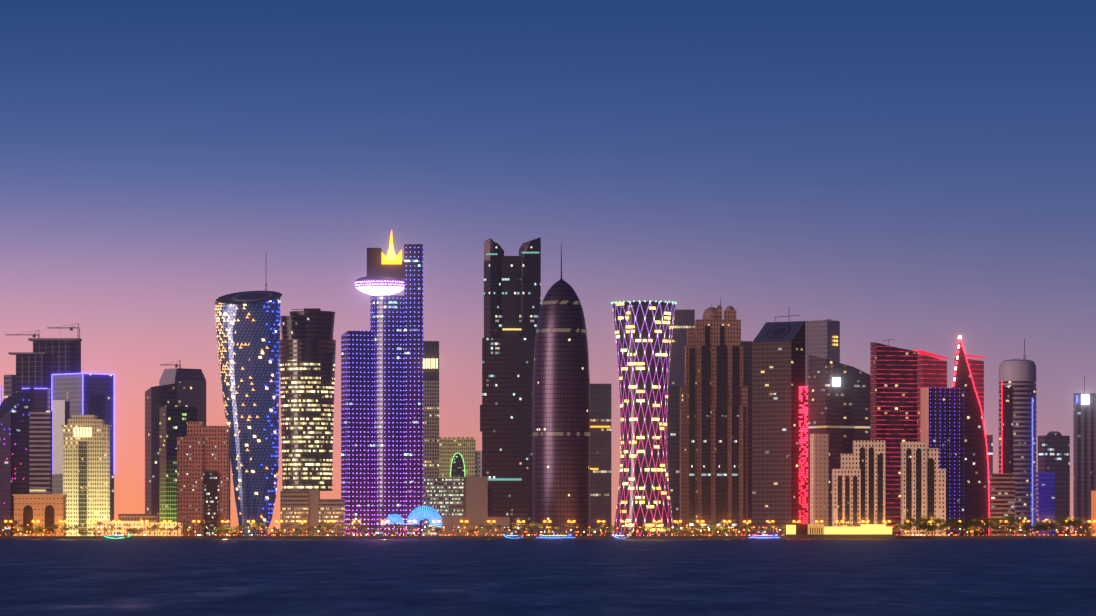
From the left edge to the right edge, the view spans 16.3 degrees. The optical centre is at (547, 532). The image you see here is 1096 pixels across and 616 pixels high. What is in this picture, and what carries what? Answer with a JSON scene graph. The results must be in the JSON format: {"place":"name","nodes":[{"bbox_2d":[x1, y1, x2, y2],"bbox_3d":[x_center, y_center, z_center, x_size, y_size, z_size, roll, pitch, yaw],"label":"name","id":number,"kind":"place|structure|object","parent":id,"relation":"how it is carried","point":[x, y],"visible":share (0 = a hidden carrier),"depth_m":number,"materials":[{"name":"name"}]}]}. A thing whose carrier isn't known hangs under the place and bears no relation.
{"place":"outdoors","nodes":[
{"label":"outdoors","id":0,"kind":"place"},
{"bbox_2d":[385,506,441,526],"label":"blue shells","id":1,"kind":"object","parent":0,"point":[418,514],"visible":0.98,"depth_m":3032.19,"materials":[{"name":"blue"}]},
{"bbox_2d":[0,539,1095,615],"bbox_3d":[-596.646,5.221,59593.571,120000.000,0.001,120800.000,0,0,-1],"label":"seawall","id":2,"kind":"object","parent":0,"point":[547,577],"depth_m":442.65,"materials":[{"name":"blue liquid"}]},
{"bbox_2d":[105,532,130,538],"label":"boat","id":3,"kind":"object","parent":2,"relation":"in","point":[128,536],"visible":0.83,"depth_m":2932.24,"materials":[{"name":"brown"}]},
{"bbox_2d":[503,532,522,538],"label":"boat","id":4,"kind":"object","parent":2,"relation":"on","point":[506,537],"visible":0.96,"depth_m":2925.68,"materials":[{"name":"brown"}]},
{"bbox_2d":[0,536,1095,538],"bbox_3d":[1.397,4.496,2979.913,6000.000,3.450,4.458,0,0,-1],"label":"sea wall","id":5,"kind":"structure","parent":2,"relation":"in","point":[524,537],"depth_m":2980.27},
{"bbox_2d":[536,534,574,538],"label":"boat","id":6,"kind":"object","parent":2,"relation":"in","point":[563,537],"visible":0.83,"depth_m":2945.26,"materials":[{"name":"brown"}]},
{"bbox_2d":[613,534,628,538],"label":"boat","id":7,"kind":"object","parent":2,"relation":"in","point":[625,537],"visible":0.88,"depth_m":2931.70,"materials":[{"name":"brown"}]},
{"bbox_2d":[749,534,779,538],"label":"boat","id":8,"kind":"object","parent":2,"relation":"in","point":[770,537],"visible":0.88,"depth_m":2937.19,"materials":[{"name":"brown"}]},
{"bbox_2d":[0,0,1095,532],"label":"sky","id":9,"kind":"structure","parent":0,"point":[917,174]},
{"bbox_2d":[230,533,1072,535],"bbox_3d":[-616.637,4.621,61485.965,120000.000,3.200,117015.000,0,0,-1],"label":"ground","id":10,"kind":"structure","parent":0,"point":[269,534],"depth_m":3733.55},
{"bbox_2d":[4,375,15,398],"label":"grey tower","id":11,"kind":"structure","parent":10,"relation":"on","point":[9,385],"depth_m":3994.06,"materials":[{"name":"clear glass"}]},
{"bbox_2d":[0,387,33,535],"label":"glass tower","id":12,"kind":"structure","parent":10,"relation":"on","point":[15,409],"depth_m":3498.46,"materials":[{"name":"blue"}]},
{"bbox_2d":[22,388,49,410],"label":"dark block","id":13,"kind":"structure","parent":10,"relation":"on","point":[41,399],"depth_m":3791.47,"materials":[{"name":"glass"}]},
{"bbox_2d":[13,494,66,535],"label":"arch building","id":14,"kind":"structure","parent":10,"relation":"on","point":[45,510],"depth_m":3042.40,"materials":[{"name":"stone"}]},
{"bbox_2d":[29,411,51,493],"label":"building","id":15,"kind":"structure","parent":10,"relation":"on","point":[40,452],"depth_m":3391.99,"materials":[{"name":"black"}]},
{"bbox_2d":[6,323,81,410],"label":"construction tower","id":16,"kind":"structure","parent":10,"relation":"on","point":[42,362],"depth_m":4297.60,"materials":[{"name":"concrete"}]},
{"bbox_2d":[51,373,114,520],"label":"skyscraper","id":17,"kind":"structure","parent":10,"relation":"on","point":[82,393],"depth_m":3605.88,"materials":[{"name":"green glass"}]},
{"bbox_2d":[61,415,111,535],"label":"hotel","id":18,"kind":"structure","parent":10,"relation":"on","point":[86,464],"depth_m":3143.48,"materials":[{"name":"stone"}]},
{"bbox_2d":[93,514,182,535],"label":"low building","id":19,"kind":"structure","parent":10,"relation":"on","point":[132,520],"depth_m":3033.33,"materials":[{"name":"white stone"}]},
{"bbox_2d":[145,383,176,513],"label":"skyscraper","id":20,"kind":"structure","parent":10,"relation":"on","point":[156,397],"depth_m":3746.45,"materials":[{"name":"black glass"}]},
{"bbox_2d":[159,406,196,522],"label":"green glass tower","id":21,"kind":"structure","parent":10,"relation":"on","point":[173,421],"depth_m":3446.91,"materials":[{"name":"black"}]},
{"bbox_2d":[159,360,205,425],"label":"skyscraper","id":22,"kind":"structure","parent":10,"relation":"on","point":[191,387],"depth_m":4106.43,"materials":[{"name":"grey glass"}]},
{"bbox_2d":[177,422,229,535],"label":"brick block","id":23,"kind":"structure","parent":10,"relation":"on","point":[203,473],"depth_m":3193.66,"materials":[{"name":"brown brick"}]},
{"bbox_2d":[214,283,281,535],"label":"skyscraper","id":24,"kind":"structure","parent":10,"relation":"on","point":[248,331],"depth_m":3297.01,"materials":[{"name":"blue glass"}]},
{"bbox_2d":[280,490,344,535],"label":"building","id":25,"kind":"structure","parent":10,"relation":"on","point":[311,508],"depth_m":3094.80,"materials":[{"name":"black"}]},
{"bbox_2d":[280,308,335,490],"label":"skyscraper","id":26,"kind":"structure","parent":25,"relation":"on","point":[307,360],"depth_m":3449.83,"materials":[{"name":"black glass"}]},
{"bbox_2d":[341,231,422,535],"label":"skyscraper","id":27,"kind":"structure","parent":10,"relation":"on","point":[381,419],"depth_m":3297.02,"materials":[{"name":"purple glass"}]},
{"bbox_2d":[423,339,438,535],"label":"slim tower","id":28,"kind":"structure","parent":10,"relation":"on","point":[430,409],"depth_m":3645.58,"materials":[{"name":"black"}]},
{"bbox_2d":[439,437,481,477],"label":"building","id":29,"kind":"structure","parent":10,"relation":"on","point":[460,458],"depth_m":3745.77,"materials":[{"name":"stone"}]},
{"bbox_2d":[424,477,509,535],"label":"office","id":30,"kind":"structure","parent":10,"relation":"on","point":[453,502],"depth_m":3115.84,"materials":[{"name":"black"}]},
{"bbox_2d":[480,237,540,535],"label":"skyscraper","id":31,"kind":"structure","parent":10,"relation":"on","point":[512,295],"depth_m":3496.01,"materials":[{"name":"black glass"}]},
{"bbox_2d":[532,244,589,535],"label":"skyscraper","id":32,"kind":"structure","parent":10,"relation":"on","point":[561,435],"depth_m":3201.99,"materials":[{"name":"black metal"}]},
{"bbox_2d":[590,384,610,534],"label":"dark tower","id":33,"kind":"structure","parent":10,"relation":"on","point":[600,452],"depth_m":3997.36,"materials":[{"name":"black glass"}]},
{"bbox_2d":[611,300,676,535],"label":"skyscraper","id":34,"kind":"structure","parent":10,"relation":"on","point":[643,332],"depth_m":3307.58,"materials":[{"name":"purple glass"}]},
{"bbox_2d":[667,386,680,534],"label":"teal tower","id":35,"kind":"structure","parent":10,"relation":"on","point":[673,435],"depth_m":3898.14,"materials":[{"name":"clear glass"}]},
{"bbox_2d":[669,310,694,385],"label":"dark slab","id":36,"kind":"structure","parent":10,"relation":"on","point":[684,320],"depth_m":4298.36,"materials":[{"name":"grey glass"}]},
{"bbox_2d":[680,301,747,535],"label":"classical tower","id":37,"kind":"structure","parent":10,"relation":"on","point":[713,440],"depth_m":3298.14,"materials":[{"name":"stone"}]},
{"bbox_2d":[741,341,751,535],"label":"skyscraper","id":38,"kind":"structure","parent":10,"relation":"on","point":[747,363],"depth_m":3698.83,"materials":[{"name":"black"}]},
{"bbox_2d":[752,315,807,535],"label":"slanted tower","id":39,"kind":"structure","parent":10,"relation":"on","point":[779,442],"depth_m":3257.67,"materials":[{"name":"brown"}]},
{"bbox_2d":[810,434,828,526],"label":"building","id":40,"kind":"structure","parent":10,"relation":"on","point":[819,477],"depth_m":3152.11,"materials":[{"name":"beige"}]},
{"bbox_2d":[805,319,839,385],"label":"skyscraper","id":41,"kind":"structure","parent":10,"relation":"on","point":[822,338],"depth_m":4310.18,"materials":[{"name":"black"}]},
{"bbox_2d":[808,355,869,526],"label":"skyscraper","id":42,"kind":"structure","parent":10,"relation":"on","point":[839,403],"depth_m":3561.16,"materials":[{"name":"black glass"}]},
{"bbox_2d":[832,440,884,526],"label":"building","id":43,"kind":"structure","parent":10,"relation":"on","point":[858,487],"depth_m":3101.94,"materials":[{"name":"stone"}]},
{"bbox_2d":[870,339,916,535],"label":"skyscraper","id":44,"kind":"structure","parent":10,"relation":"on","point":[893,397],"depth_m":3455.65,"materials":[{"name":"black"}]},
{"bbox_2d":[894,523,910,535],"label":"broadleaf tree","id":45,"kind":"object","parent":10,"relation":"on","point":[897,526],"visible":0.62,"depth_m":3003.40,"materials":[{"name":"green plant"}]},
{"bbox_2d":[901,441,945,535],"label":"building","id":46,"kind":"structure","parent":10,"relation":"on","point":[923,484],"depth_m":3099.95,"materials":[{"name":"stone"}]},
{"bbox_2d":[912,350,947,441],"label":"skyscraper","id":47,"kind":"structure","parent":10,"relation":"on","point":[931,371],"depth_m":4007.47,"materials":[{"name":"black"}]},
{"bbox_2d":[920,516,941,535],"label":"broadleaf tree","id":48,"kind":"object","parent":10,"relation":"on","point":[932,520],"visible":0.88,"depth_m":3000.01,"materials":[{"name":"green plant"}]},
{"bbox_2d":[920,388,963,535],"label":"skyscraper","id":49,"kind":"structure","parent":10,"relation":"on","point":[942,419],"depth_m":3358.92,"materials":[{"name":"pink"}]},
{"bbox_2d":[937,518,955,535],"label":"broadleaf tree","id":50,"kind":"object","parent":10,"relation":"on","point":[953,520],"visible":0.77,"depth_m":3002.28,"materials":[{"name":"green plant"}]},
{"bbox_2d":[946,520,960,535],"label":"broadleaf tree","id":51,"kind":"object","parent":10,"relation":"on","point":[955,522],"visible":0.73,"depth_m":2997.51,"materials":[{"name":"green plant"}]},
{"bbox_2d":[953,354,985,420],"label":"skyscraper","id":52,"kind":"structure","parent":10,"relation":"on","point":[976,367],"depth_m":4110.58,"materials":[{"name":"black"}]},
{"bbox_2d":[952,336,988,535],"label":"sail tower","id":53,"kind":"structure","parent":10,"relation":"on","point":[976,485],"depth_m":3500.86,"materials":[{"name":"red glass"}]},
{"bbox_2d":[973,517,990,535],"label":"broadleaf tree","id":54,"kind":"object","parent":10,"relation":"on","point":[982,518],"visible":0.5,"depth_m":3000.22,"materials":[{"name":"green plant"}]},
{"bbox_2d":[986,435,992,473],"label":"building","id":55,"kind":"structure","parent":10,"relation":"on","point":[989,438],"depth_m":4602.44,"materials":[{"name":"grey glass"}]},
{"bbox_2d":[983,515,1000,535],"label":"broadleaf tree","id":56,"kind":"object","parent":10,"relation":"on","point":[989,519],"visible":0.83,"depth_m":3000.24,"materials":[{"name":"green plant"}]},
{"bbox_2d":[990,524,1004,535],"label":"broadleaf tree","id":57,"kind":"object","parent":10,"relation":"on","point":[995,528],"visible":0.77,"depth_m":3001.27,"materials":[{"name":"green plant"}]},
{"bbox_2d":[989,473,1014,535],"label":"banded office","id":58,"kind":"structure","parent":10,"relation":"on","point":[1001,494],"depth_m":3100.64,"materials":[{"name":"black"}]},
{"bbox_2d":[1000,524,1011,535],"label":"broadleaf tree","id":59,"kind":"object","parent":10,"relation":"on","point":[1007,527],"visible":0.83,"depth_m":2999.34,"materials":[{"name":"green plant"}]},
{"bbox_2d":[997,513,1021,535],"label":"broadleaf tree","id":60,"kind":"object","parent":10,"relation":"on","point":[1006,517],"visible":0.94,"depth_m":2998.01,"materials":[{"name":"green plant"}]},
{"bbox_2d":[999,339,1035,535],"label":"skyscraper","id":61,"kind":"structure","parent":10,"relation":"on","point":[1017,417],"depth_m":3302.56,"materials":[{"name":"black glass"}]},
{"bbox_2d":[1007,517,1027,535],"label":"broadleaf tree","id":62,"kind":"object","parent":10,"relation":"on","point":[1022,520],"visible":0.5,"depth_m":3003.67,"materials":[{"name":"green plant"}]},
{"bbox_2d":[1014,522,1029,530],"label":"broadleaf tree","id":63,"kind":"object","parent":10,"relation":"on","point":[1024,524],"visible":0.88,"depth_m":3000.56,"materials":[{"name":"green plant"}]},
{"bbox_2d":[1021,525,1033,535],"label":"broadleaf tree","id":64,"kind":"object","parent":10,"relation":"on","point":[1028,528],"visible":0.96,"depth_m":2996.63,"materials":[{"name":"green plant"}]},
{"bbox_2d":[1036,472,1054,535],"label":"building","id":65,"kind":"structure","parent":10,"relation":"on","point":[1045,495],"depth_m":3151.09,"materials":[{"name":"black"}]},
{"bbox_2d":[1039,523,1056,535],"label":"broadleaf tree","id":66,"kind":"object","parent":10,"relation":"on","point":[1052,526],"visible":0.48,"depth_m":3000.60,"materials":[{"name":"green plant"}]},
{"bbox_2d":[1038,431,1069,534],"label":"navy glass tower","id":67,"kind":"structure","parent":10,"relation":"on","point":[1053,451],"depth_m":3909.59,"materials":[{"name":"blue glass"}]},
{"bbox_2d":[1044,516,1065,535],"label":"broadleaf tree","id":68,"kind":"object","parent":10,"relation":"on","point":[1051,520],"visible":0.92,"depth_m":3000.70,"materials":[{"name":"green plant"}]},
{"bbox_2d":[1054,519,1071,535],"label":"broadleaf tree","id":69,"kind":"object","parent":10,"relation":"on","point":[1059,524],"visible":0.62,"depth_m":3003.59,"materials":[{"name":"green plant"}]},
{"bbox_2d":[1062,520,1077,530],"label":"broadleaf tree","id":70,"kind":"object","parent":10,"relation":"on","point":[1072,522],"visible":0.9,"depth_m":2997.93,"materials":[{"name":"green plant"}]},
{"bbox_2d":[1067,517,1089,535],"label":"broadleaf tree","id":71,"kind":"object","parent":10,"relation":"on","point":[1078,522],"visible":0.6,"depth_m":3004.08,"materials":[{"name":"green plant"}]},
{"bbox_2d":[1073,376,1095,535],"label":"tower","id":72,"kind":"structure","parent":10,"relation":"on","point":[1084,454],"depth_m":3301.65,"materials":[{"name":"black"}]},
{"bbox_2d":[711,525,724,530],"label":"broadleaf tree","id":73,"kind":"object","parent":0,"point":[714,528],"visible":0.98,"depth_m":3014.31,"materials":[{"name":"green plant"}]},
{"bbox_3d":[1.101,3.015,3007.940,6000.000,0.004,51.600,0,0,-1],"label":"promenade","id":74,"kind":"structure","parent":0,"visible":0},
{"bbox_2d":[1,520,18,535],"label":"palm tree","id":75,"kind":"object","parent":74,"relation":"on","point":[12,523],"visible":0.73,"depth_m":3021.65,"materials":[{"name":"green plant"}]},
{"bbox_2d":[36,526,46,535],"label":"palm tree","id":76,"kind":"object","parent":74,"relation":"on","point":[41,529],"visible":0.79,"depth_m":3014.53,"materials":[{"name":"green plant"}]},
{"bbox_2d":[144,524,157,535],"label":"palm tree","id":77,"kind":"object","parent":74,"relation":"on","point":[148,527],"visible":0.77,"depth_m":3028.50,"materials":[{"name":"green plant"}]},
{"bbox_2d":[250,520,266,535],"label":"palm tree","id":78,"kind":"object","parent":74,"relation":"on","point":[261,524],"visible":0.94,"depth_m":3011.09,"materials":[{"name":"green plant"}]},
{"bbox_2d":[319,523,335,535],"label":"palm tree","id":79,"kind":"object","parent":74,"relation":"on","point":[328,526],"visible":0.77,"depth_m":3021.03,"materials":[{"name":"green plant"}]},
{"bbox_2d":[460,522,474,535],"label":"palm tree","id":80,"kind":"object","parent":74,"relation":"on","point":[465,525],"visible":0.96,"depth_m":3021.05,"materials":[{"name":"green plant"}]},
{"bbox_2d":[479,524,490,535],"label":"palm tree","id":81,"kind":"object","parent":74,"relation":"on","point":[483,527],"visible":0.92,"depth_m":3023.63,"materials":[{"name":"green plant"}]},
{"bbox_2d":[529,522,543,535],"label":"palm tree","id":82,"kind":"object","parent":74,"relation":"on","point":[537,524],"visible":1,"depth_m":3013.11,"materials":[{"name":"green plant"}]},
{"bbox_2d":[5,524,1094,535],"bbox_3d":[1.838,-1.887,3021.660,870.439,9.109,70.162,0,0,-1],"label":"lights","id":83,"kind":"object","parent":74,"relation":"on","point":[541,531],"visible":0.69,"depth_m":3019.47},
{"bbox_2d":[672,527,681,535],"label":"broadleaf tree","id":84,"kind":"object","parent":74,"relation":"on","point":[677,529],"visible":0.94,"depth_m":3020.14,"materials":[{"name":"green plant"}]},
{"bbox_2d":[785,524,895,537],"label":"waterfront pavilion","id":85,"kind":"structure","parent":74,"relation":"on","point":[822,531],"depth_m":2958.80,"materials":[{"name":"yellow"}]},
{"bbox_2d":[900,521,915,535],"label":"broadleaf tree","id":86,"kind":"object","parent":74,"relation":"on","point":[907,524],"visible":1,"depth_m":2993.60,"materials":[{"name":"green plant"}]},
{"bbox_2d":[905,516,928,535],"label":"broadleaf tree","id":87,"kind":"object","parent":74,"relation":"on","point":[911,519],"visible":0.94,"depth_m":2995.37,"materials":[{"name":"green plant"}]},
{"bbox_2d":[918,523,936,535],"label":"broadleaf tree","id":88,"kind":"object","parent":74,"relation":"on","point":[927,527],"visible":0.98,"depth_m":2997.48,"materials":[{"name":"green plant"}]},
{"bbox_2d":[933,523,948,535],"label":"broadleaf tree","id":89,"kind":"object","parent":74,"relation":"on","point":[943,525],"visible":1,"depth_m":2994.28,"materials":[{"name":"green plant"}]},
{"bbox_2d":[951,524,967,531],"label":"broadleaf tree","id":90,"kind":"object","parent":74,"relation":"on","point":[963,527],"visible":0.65,"depth_m":2993.74,"materials":[{"name":"green plant"}]},
{"bbox_2d":[954,518,974,535],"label":"broadleaf tree","id":91,"kind":"object","parent":74,"relation":"on","point":[964,521],"visible":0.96,"depth_m":2991.58,"materials":[{"name":"green plant"}]},
{"bbox_2d":[975,521,993,535],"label":"broadleaf tree","id":92,"kind":"object","parent":74,"relation":"on","point":[986,524],"visible":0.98,"depth_m":2995.33,"materials":[{"name":"green plant"}]},
{"bbox_2d":[1026,521,1045,535],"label":"broadleaf tree","id":93,"kind":"object","parent":74,"relation":"on","point":[1037,524],"visible":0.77,"depth_m":2998.47,"materials":[{"name":"green plant"}]},
{"bbox_2d":[1035,525,1049,531],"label":"broadleaf tree","id":94,"kind":"object","parent":74,"relation":"on","point":[1044,527],"visible":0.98,"depth_m":2994.89,"materials":[{"name":"green plant"}]},
{"bbox_2d":[1084,524,1094,535],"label":"palm tree","id":95,"kind":"object","parent":74,"relation":"on","point":[1089,526],"visible":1,"depth_m":3026.87,"materials":[{"name":"green plant"}]}
]}

